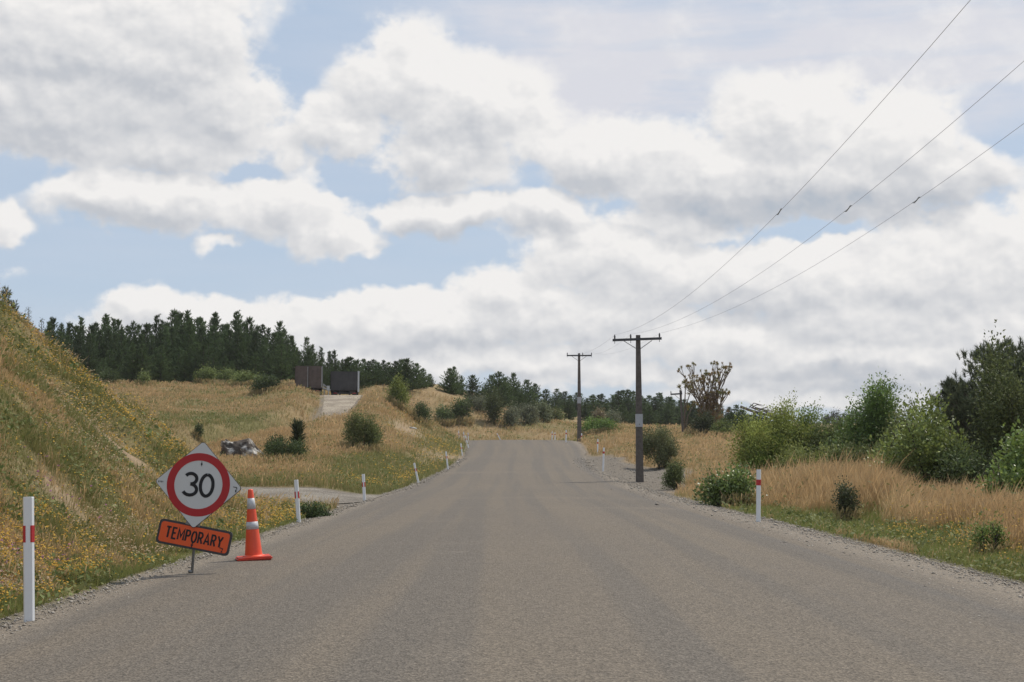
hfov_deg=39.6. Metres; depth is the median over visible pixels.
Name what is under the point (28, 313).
pine tree
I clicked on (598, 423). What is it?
bush
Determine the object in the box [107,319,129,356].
pine tree
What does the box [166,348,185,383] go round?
pine tree
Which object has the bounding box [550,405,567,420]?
scrub bush
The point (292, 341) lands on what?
pine tree
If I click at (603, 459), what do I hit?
marker post
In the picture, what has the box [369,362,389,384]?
pine tree
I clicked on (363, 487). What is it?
marker post
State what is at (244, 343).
pine tree
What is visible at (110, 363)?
pine tree
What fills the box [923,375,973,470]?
pine tree
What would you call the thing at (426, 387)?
pine tree
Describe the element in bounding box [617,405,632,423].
pine tree
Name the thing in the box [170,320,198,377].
pine tree
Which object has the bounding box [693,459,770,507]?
bush
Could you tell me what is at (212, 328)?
pine tree
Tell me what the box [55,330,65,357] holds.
pine tree
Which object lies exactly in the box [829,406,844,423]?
tree
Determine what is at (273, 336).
pine tree
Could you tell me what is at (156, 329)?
pine tree
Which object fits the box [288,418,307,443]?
cabbage tree
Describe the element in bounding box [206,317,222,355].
pine tree
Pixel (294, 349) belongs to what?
pine tree
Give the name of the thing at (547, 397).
pine tree
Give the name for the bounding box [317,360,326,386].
pine tree
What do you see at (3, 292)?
pine tree
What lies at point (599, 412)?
scrub bush
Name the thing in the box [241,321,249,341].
pine tree
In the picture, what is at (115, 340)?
pine tree
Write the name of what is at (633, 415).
pine tree
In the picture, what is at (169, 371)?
pine tree
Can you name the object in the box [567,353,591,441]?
power pole
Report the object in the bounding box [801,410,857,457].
bush
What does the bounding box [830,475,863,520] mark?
shrub
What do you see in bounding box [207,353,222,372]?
pine tree
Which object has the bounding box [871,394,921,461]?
bush
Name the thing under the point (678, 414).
pine tree
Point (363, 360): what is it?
pine tree
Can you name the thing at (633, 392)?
pine tree
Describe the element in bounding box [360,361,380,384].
pine tree
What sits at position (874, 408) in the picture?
leafy tree
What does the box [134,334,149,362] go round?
pine tree
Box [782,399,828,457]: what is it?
bush
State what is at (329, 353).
pine tree
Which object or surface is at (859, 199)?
power line
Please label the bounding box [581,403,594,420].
pine tree
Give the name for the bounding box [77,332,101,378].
pine tree
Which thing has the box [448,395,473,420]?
bush
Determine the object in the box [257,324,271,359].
pine tree
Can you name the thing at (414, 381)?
pine tree
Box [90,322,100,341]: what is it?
pine tree
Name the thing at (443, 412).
bush
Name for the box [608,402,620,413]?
pine tree
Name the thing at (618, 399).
pine tree
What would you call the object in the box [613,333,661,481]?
power pole
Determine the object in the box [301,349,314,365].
pine tree
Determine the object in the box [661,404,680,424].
pine tree
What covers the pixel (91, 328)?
pine tree
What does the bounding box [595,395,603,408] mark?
pine tree
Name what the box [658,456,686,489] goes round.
bush
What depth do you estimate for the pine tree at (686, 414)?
197.14 m
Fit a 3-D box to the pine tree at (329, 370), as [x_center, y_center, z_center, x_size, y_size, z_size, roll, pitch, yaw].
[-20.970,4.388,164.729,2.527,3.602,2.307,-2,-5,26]
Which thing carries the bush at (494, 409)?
on the ground at (478, 423)
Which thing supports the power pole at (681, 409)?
on the ground at (478, 423)
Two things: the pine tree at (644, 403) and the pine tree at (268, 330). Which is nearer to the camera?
the pine tree at (268, 330)
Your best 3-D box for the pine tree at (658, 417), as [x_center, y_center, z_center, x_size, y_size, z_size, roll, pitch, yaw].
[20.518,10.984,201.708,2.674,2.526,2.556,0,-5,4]
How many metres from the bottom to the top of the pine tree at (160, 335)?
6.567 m
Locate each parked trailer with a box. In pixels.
[295,366,330,394]
[327,371,359,394]
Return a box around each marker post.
[23,497,34,621]
[294,480,300,521]
[362,474,365,500]
[413,463,418,482]
[445,451,448,469]
[602,448,604,470]
[756,470,760,521]
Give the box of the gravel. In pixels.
[0,453,1023,637]
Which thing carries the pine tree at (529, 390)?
on the ground at (478, 423)
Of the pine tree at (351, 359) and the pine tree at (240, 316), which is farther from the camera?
the pine tree at (240, 316)
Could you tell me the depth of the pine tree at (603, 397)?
246.85 m
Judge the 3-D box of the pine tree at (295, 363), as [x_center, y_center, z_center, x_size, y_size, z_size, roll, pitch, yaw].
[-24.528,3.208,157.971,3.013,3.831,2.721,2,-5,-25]
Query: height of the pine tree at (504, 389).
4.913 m
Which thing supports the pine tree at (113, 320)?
on the ground at (478, 423)
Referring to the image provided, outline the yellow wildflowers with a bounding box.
[0,291,1023,609]
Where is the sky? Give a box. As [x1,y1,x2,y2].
[0,0,1023,422]
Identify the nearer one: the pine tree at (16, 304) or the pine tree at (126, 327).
the pine tree at (16, 304)
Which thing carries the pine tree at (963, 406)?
on the ground at (478, 423)
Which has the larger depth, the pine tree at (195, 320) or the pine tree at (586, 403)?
the pine tree at (586, 403)
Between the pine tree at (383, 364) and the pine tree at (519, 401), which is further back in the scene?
the pine tree at (383, 364)
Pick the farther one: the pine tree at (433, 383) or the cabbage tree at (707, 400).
the pine tree at (433, 383)
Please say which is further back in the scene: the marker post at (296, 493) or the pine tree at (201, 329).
the pine tree at (201, 329)
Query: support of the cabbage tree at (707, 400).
on the ground at (478, 423)
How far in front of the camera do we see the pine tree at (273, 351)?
158.34 m
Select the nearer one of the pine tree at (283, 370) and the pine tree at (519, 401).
the pine tree at (283, 370)
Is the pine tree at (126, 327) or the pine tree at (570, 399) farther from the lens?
the pine tree at (570, 399)
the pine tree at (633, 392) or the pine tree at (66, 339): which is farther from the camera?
the pine tree at (633, 392)
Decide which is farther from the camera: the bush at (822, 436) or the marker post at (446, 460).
the marker post at (446, 460)
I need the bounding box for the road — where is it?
[0,440,1023,681]
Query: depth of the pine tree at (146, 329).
179.56 m
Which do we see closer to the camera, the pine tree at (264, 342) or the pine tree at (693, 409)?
the pine tree at (264, 342)
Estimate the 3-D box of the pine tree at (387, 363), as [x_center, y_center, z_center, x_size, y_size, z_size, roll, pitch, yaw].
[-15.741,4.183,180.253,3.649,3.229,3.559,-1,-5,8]
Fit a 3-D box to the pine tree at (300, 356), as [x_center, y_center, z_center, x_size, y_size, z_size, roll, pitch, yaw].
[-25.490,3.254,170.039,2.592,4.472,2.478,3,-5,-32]
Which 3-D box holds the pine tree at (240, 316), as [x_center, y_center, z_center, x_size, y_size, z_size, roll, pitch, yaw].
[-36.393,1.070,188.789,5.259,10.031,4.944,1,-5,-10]
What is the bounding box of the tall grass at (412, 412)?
[98,376,1014,553]
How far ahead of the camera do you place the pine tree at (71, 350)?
162.56 m
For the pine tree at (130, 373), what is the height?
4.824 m
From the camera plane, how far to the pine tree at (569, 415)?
196.38 m
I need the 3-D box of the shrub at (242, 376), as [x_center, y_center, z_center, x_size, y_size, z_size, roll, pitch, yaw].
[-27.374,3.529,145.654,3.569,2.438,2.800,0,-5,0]
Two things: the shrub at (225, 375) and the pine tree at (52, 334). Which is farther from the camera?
the pine tree at (52, 334)
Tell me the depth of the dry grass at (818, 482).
35.67 m
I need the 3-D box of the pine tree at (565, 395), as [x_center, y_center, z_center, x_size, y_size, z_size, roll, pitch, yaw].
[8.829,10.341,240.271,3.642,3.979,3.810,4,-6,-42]
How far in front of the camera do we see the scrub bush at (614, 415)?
184.99 m
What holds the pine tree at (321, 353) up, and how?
on the ground at (478, 423)
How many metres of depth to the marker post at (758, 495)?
28.84 m
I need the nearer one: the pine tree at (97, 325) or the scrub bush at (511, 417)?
the scrub bush at (511, 417)
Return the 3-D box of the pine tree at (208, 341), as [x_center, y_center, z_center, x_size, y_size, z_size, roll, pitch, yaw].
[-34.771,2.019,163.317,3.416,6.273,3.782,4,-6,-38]
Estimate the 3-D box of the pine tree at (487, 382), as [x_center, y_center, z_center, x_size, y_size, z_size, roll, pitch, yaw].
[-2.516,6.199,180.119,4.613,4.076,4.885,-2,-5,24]
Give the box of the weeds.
[0,287,1023,614]
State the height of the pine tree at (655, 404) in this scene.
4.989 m
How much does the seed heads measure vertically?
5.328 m
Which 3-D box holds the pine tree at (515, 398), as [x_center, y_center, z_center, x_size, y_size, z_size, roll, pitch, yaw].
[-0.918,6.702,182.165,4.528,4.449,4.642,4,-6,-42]
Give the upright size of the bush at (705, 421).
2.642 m
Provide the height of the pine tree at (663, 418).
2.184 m
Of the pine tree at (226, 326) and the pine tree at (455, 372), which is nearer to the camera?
the pine tree at (455, 372)
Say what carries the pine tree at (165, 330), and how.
on the ground at (478, 423)
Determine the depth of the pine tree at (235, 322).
179.14 m
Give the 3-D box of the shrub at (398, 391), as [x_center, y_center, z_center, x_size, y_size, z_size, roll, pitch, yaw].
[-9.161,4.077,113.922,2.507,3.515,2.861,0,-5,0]
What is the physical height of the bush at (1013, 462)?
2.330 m
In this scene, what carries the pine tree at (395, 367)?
on the ground at (478, 423)
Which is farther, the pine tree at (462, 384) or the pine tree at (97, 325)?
the pine tree at (97, 325)
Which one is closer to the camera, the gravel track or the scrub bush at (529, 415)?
the gravel track
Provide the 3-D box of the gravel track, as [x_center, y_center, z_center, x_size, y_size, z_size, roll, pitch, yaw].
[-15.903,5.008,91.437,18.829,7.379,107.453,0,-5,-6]
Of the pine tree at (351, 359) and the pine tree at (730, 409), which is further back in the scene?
the pine tree at (730, 409)
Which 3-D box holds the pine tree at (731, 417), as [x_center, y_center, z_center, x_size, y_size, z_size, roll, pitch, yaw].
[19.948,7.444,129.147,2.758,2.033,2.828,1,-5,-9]
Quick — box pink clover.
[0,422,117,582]
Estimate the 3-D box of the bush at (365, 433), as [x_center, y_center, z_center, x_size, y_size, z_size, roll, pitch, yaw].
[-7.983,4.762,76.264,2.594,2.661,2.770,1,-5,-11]
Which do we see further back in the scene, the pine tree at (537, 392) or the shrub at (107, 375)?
the pine tree at (537, 392)
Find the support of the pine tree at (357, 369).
on the ground at (478, 423)
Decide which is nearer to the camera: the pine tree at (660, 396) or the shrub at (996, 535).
the shrub at (996, 535)
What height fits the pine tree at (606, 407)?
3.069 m
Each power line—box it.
[569,1,969,354]
[595,123,1023,353]
[598,61,1023,353]
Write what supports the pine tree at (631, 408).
on the ground at (478, 423)
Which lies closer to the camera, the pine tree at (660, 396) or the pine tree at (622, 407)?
the pine tree at (622, 407)
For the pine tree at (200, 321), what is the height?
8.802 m
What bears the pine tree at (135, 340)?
on the ground at (478, 423)
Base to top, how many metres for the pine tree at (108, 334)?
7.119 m
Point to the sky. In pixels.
(481, 188)
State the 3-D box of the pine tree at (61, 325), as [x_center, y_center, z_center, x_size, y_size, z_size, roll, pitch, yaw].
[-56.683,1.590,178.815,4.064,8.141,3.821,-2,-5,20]
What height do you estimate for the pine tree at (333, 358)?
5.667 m
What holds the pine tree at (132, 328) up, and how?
on the ground at (478, 423)
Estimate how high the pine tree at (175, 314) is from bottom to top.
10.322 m
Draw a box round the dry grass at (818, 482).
[0,288,1023,615]
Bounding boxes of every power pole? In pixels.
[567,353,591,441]
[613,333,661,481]
[670,390,683,431]
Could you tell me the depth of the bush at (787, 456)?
50.09 m
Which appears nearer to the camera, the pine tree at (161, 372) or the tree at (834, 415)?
the pine tree at (161, 372)
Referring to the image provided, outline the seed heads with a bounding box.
[0,289,307,594]
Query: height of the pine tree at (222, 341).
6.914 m
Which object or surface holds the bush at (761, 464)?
on the ground at (478, 423)
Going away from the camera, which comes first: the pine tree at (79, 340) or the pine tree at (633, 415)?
the pine tree at (79, 340)
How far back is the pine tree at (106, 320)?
177.54 m
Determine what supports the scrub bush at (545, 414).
on the ground at (478, 423)
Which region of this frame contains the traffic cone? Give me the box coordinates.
[235,489,272,560]
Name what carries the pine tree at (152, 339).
on the ground at (478, 423)
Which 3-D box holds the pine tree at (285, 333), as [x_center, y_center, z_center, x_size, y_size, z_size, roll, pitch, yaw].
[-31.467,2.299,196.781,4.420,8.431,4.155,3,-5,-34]
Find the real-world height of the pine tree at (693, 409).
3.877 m
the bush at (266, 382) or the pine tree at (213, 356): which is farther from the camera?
the pine tree at (213, 356)
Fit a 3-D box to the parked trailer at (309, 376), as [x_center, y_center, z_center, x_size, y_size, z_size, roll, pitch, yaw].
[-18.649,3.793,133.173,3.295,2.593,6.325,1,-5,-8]
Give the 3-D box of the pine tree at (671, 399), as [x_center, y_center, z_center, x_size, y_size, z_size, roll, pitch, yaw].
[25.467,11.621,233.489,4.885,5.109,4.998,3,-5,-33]
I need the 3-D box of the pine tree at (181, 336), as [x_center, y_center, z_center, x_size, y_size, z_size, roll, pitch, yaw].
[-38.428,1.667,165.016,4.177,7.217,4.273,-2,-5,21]
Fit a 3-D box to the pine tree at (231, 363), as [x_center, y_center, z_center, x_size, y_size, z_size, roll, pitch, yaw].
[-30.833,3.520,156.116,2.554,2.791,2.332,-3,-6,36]
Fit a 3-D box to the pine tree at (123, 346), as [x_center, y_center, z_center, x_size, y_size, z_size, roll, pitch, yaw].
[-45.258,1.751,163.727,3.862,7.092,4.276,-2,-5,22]
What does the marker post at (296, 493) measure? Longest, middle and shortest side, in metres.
1.280 x 0.098 x 0.035 m
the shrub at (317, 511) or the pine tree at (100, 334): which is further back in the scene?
the pine tree at (100, 334)
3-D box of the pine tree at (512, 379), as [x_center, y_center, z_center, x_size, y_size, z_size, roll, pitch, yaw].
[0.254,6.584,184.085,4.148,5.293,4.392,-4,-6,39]
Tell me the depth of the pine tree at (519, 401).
167.89 m
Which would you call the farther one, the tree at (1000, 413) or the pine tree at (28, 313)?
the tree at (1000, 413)
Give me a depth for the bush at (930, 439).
36.43 m
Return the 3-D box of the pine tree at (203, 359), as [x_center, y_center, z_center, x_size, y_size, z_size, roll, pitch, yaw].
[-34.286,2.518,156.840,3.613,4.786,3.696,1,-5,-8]
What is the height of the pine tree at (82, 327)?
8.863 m
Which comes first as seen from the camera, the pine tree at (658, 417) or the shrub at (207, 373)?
the shrub at (207, 373)
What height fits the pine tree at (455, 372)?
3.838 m
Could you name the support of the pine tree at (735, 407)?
on the ground at (478, 423)
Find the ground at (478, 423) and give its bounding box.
[0,309,1023,624]
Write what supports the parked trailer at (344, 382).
on the ground at (478, 423)
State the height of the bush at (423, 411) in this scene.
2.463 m
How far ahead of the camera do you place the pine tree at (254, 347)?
164.63 m
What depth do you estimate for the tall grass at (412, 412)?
105.19 m
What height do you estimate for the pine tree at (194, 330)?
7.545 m
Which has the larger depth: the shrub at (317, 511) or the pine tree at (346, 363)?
the pine tree at (346, 363)
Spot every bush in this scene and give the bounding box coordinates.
[194,420,204,437]
[245,369,286,390]
[260,432,311,462]
[341,405,386,450]
[412,399,433,424]
[433,404,458,421]
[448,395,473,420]
[461,392,487,410]
[480,384,508,423]
[501,400,524,426]
[518,400,540,423]
[535,400,555,421]
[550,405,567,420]
[571,415,621,432]
[592,405,608,419]
[603,407,627,423]
[630,419,684,468]
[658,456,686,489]
[683,407,717,434]
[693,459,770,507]
[708,415,735,438]
[720,390,819,469]
[741,433,791,470]
[766,437,837,470]
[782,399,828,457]
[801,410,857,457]
[817,435,900,466]
[863,384,984,484]
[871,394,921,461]
[920,439,1000,487]
[966,410,1023,498]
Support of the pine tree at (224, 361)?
on the ground at (478, 423)
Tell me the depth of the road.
12.71 m
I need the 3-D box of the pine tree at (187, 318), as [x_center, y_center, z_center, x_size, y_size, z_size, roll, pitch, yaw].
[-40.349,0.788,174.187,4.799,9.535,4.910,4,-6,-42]
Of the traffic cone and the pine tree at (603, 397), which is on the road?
the traffic cone
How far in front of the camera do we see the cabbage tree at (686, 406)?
115.91 m
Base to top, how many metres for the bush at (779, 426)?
4.100 m
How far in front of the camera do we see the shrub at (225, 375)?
149.56 m
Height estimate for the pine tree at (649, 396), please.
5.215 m
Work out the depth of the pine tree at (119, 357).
160.04 m
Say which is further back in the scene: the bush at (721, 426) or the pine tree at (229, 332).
the pine tree at (229, 332)
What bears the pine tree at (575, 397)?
on the ground at (478, 423)
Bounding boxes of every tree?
[0,286,17,310]
[10,299,21,315]
[26,307,35,327]
[38,318,46,334]
[45,323,55,344]
[47,317,58,339]
[49,330,59,347]
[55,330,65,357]
[56,322,65,342]
[60,322,78,359]
[61,335,75,358]
[65,341,82,367]
[69,315,91,360]
[72,330,85,365]
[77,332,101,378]
[80,324,98,348]
[83,334,101,375]
[84,330,106,371]
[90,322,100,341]
[92,349,119,379]
[95,358,107,379]
[96,327,113,368]
[97,313,114,346]
[98,332,123,364]
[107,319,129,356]
[107,326,131,370]
[110,317,116,341]
[113,348,125,378]
[113,350,136,382]
[115,342,143,382]
[124,324,133,337]
[127,320,138,358]
[128,343,158,380]
[130,336,140,359]
[134,324,144,344]
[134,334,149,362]
[138,322,156,353]
[144,334,156,369]
[145,331,174,369]
[146,314,164,347]
[149,345,176,381]
[149,347,162,379]
[155,308,181,354]
[158,325,175,360]
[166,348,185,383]
[166,361,175,381]
[167,326,180,354]
[168,325,187,376]
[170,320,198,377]
[170,350,193,382]
[173,310,183,341]
[176,309,197,344]
[178,323,200,362]
[179,342,208,381]
[186,343,212,376]
[193,318,206,341]
[195,316,206,341]
[196,326,214,352]
[202,311,223,353]
[204,332,219,375]
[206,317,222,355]
[206,325,222,368]
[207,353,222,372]
[216,330,228,366]
[217,329,235,371]
[220,322,232,348]
[220,356,229,371]
[225,326,247,370]
[226,310,245,344]
[226,342,250,381]
[227,361,236,371]
[228,330,251,358]
[230,314,246,340]
[238,316,262,349]
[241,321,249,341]
[246,330,265,371]
[249,352,268,377]
[253,323,268,346]
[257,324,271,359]
[257,337,271,374]
[260,344,294,381]
[263,333,285,374]
[264,327,274,349]
[264,346,285,376]
[266,319,291,359]
[274,332,290,356]
[280,339,300,373]
[282,328,289,345]
[284,354,298,379]
[288,335,297,355]
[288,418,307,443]
[291,344,301,365]
[297,351,304,365]
[300,336,313,365]
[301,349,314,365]
[310,353,326,380]
[315,346,329,387]
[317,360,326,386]
[324,350,331,373]
[325,364,333,387]
[326,350,341,382]
[326,362,339,385]
[339,358,352,370]
[339,359,376,388]
[342,356,367,380]
[357,358,372,383]
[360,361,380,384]
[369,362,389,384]
[371,359,378,368]
[374,360,390,384]
[382,361,403,385]
[384,358,426,390]
[384,362,392,373]
[404,363,432,386]
[421,368,431,388]
[428,374,435,386]
[434,367,464,393]
[444,366,465,394]
[458,374,486,399]
[458,375,466,395]
[478,374,503,398]
[482,371,515,407]
[500,376,517,407]
[508,373,529,406]
[513,394,528,415]
[517,380,541,409]
[527,383,546,407]
[539,389,557,409]
[551,388,567,408]
[559,391,567,408]
[562,402,576,419]
[564,395,575,412]
[571,392,582,414]
[581,398,592,413]
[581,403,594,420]
[587,394,603,411]
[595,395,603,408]
[597,393,604,407]
[601,403,612,413]
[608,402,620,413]
[609,391,632,419]
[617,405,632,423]
[622,389,635,414]
[629,390,645,404]
[631,410,645,424]
[633,398,652,419]
[642,395,653,411]
[643,397,661,423]
[643,405,661,424]
[652,392,666,411]
[653,410,664,424]
[658,397,678,415]
[658,412,668,424]
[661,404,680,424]
[673,403,698,425]
[673,404,683,423]
[676,360,732,424]
[677,379,695,430]
[679,400,700,422]
[721,407,735,422]
[722,412,740,428]
[723,404,744,418]
[727,409,758,429]
[740,403,797,421]
[751,411,766,427]
[825,366,905,461]
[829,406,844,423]
[901,335,1023,471]
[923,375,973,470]
[963,319,1023,472]
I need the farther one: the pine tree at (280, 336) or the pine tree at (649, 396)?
the pine tree at (649, 396)
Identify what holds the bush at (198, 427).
on the ground at (478, 423)
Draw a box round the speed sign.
[156,442,240,572]
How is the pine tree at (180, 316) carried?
on the ground at (478, 423)
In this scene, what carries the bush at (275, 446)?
on the ground at (478, 423)
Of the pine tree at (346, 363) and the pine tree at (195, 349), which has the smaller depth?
the pine tree at (195, 349)
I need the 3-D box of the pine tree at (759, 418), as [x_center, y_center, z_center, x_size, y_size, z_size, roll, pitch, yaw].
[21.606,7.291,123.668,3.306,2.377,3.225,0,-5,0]
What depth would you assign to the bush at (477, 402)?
163.89 m
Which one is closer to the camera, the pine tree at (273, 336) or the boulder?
the boulder
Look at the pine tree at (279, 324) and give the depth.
176.32 m
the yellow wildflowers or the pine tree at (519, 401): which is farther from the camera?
the pine tree at (519, 401)
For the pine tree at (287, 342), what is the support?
on the ground at (478, 423)
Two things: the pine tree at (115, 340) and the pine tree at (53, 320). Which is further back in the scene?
the pine tree at (53, 320)
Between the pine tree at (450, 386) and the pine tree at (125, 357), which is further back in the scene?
the pine tree at (450, 386)
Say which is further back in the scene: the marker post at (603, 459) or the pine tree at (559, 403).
the pine tree at (559, 403)
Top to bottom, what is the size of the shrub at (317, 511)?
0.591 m
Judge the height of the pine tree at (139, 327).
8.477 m
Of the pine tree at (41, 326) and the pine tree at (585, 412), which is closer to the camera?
the pine tree at (41, 326)
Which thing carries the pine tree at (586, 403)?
on the ground at (478, 423)
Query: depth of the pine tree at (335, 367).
162.31 m
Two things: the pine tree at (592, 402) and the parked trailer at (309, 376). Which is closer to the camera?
the parked trailer at (309, 376)
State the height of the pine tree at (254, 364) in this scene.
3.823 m
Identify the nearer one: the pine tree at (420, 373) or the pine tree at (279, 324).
the pine tree at (420, 373)
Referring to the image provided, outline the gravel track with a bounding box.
[238,395,383,503]
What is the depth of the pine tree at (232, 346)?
162.51 m
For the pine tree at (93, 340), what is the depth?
167.71 m
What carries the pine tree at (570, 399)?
on the ground at (478, 423)
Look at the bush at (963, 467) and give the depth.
35.38 m
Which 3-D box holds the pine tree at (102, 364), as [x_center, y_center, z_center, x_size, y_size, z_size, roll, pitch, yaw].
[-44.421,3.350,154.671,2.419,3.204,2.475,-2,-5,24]
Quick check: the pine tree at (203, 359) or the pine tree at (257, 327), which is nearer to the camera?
the pine tree at (203, 359)
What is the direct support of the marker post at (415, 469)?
on the ground at (478, 423)
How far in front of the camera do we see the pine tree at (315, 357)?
164.38 m
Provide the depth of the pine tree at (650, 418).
196.55 m
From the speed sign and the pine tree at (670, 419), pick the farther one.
the pine tree at (670, 419)
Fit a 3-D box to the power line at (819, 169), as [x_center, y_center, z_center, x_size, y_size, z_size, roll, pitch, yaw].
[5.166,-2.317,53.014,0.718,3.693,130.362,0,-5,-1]
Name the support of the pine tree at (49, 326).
on the ground at (478, 423)
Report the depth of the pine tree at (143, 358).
154.91 m
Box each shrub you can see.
[96,367,121,381]
[133,368,151,385]
[191,363,218,383]
[213,367,242,381]
[227,364,259,383]
[292,500,336,518]
[384,371,412,410]
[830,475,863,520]
[963,509,1012,553]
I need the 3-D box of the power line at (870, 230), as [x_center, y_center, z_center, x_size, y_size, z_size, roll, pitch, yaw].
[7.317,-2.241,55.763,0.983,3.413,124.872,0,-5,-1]
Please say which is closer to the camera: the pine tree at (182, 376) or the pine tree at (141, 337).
the pine tree at (182, 376)
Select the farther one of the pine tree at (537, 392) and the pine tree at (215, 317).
the pine tree at (537, 392)
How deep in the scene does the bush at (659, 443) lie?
77.53 m
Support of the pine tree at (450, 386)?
on the ground at (478, 423)
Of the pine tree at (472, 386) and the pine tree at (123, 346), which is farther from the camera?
the pine tree at (472, 386)
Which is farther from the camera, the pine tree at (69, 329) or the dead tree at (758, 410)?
the pine tree at (69, 329)
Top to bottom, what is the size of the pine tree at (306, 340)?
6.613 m
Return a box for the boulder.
[217,438,263,460]
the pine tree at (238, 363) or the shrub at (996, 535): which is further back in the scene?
the pine tree at (238, 363)
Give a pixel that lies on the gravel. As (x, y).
(684, 499)
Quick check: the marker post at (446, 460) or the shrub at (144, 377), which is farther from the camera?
the shrub at (144, 377)
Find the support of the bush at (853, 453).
on the ground at (478, 423)
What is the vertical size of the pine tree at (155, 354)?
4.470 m
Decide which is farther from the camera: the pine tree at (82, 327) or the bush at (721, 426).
the pine tree at (82, 327)
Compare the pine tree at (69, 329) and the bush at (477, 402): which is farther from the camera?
the pine tree at (69, 329)
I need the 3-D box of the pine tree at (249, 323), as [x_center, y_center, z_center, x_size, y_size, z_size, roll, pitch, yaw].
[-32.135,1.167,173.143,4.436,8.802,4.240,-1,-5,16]
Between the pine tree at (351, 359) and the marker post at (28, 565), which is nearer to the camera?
the marker post at (28, 565)
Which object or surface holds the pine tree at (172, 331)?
on the ground at (478, 423)
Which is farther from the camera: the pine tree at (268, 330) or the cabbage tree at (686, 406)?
the pine tree at (268, 330)
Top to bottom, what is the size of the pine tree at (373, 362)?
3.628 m
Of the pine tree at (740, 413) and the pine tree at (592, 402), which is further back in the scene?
the pine tree at (592, 402)
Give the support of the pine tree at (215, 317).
on the ground at (478, 423)
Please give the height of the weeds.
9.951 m

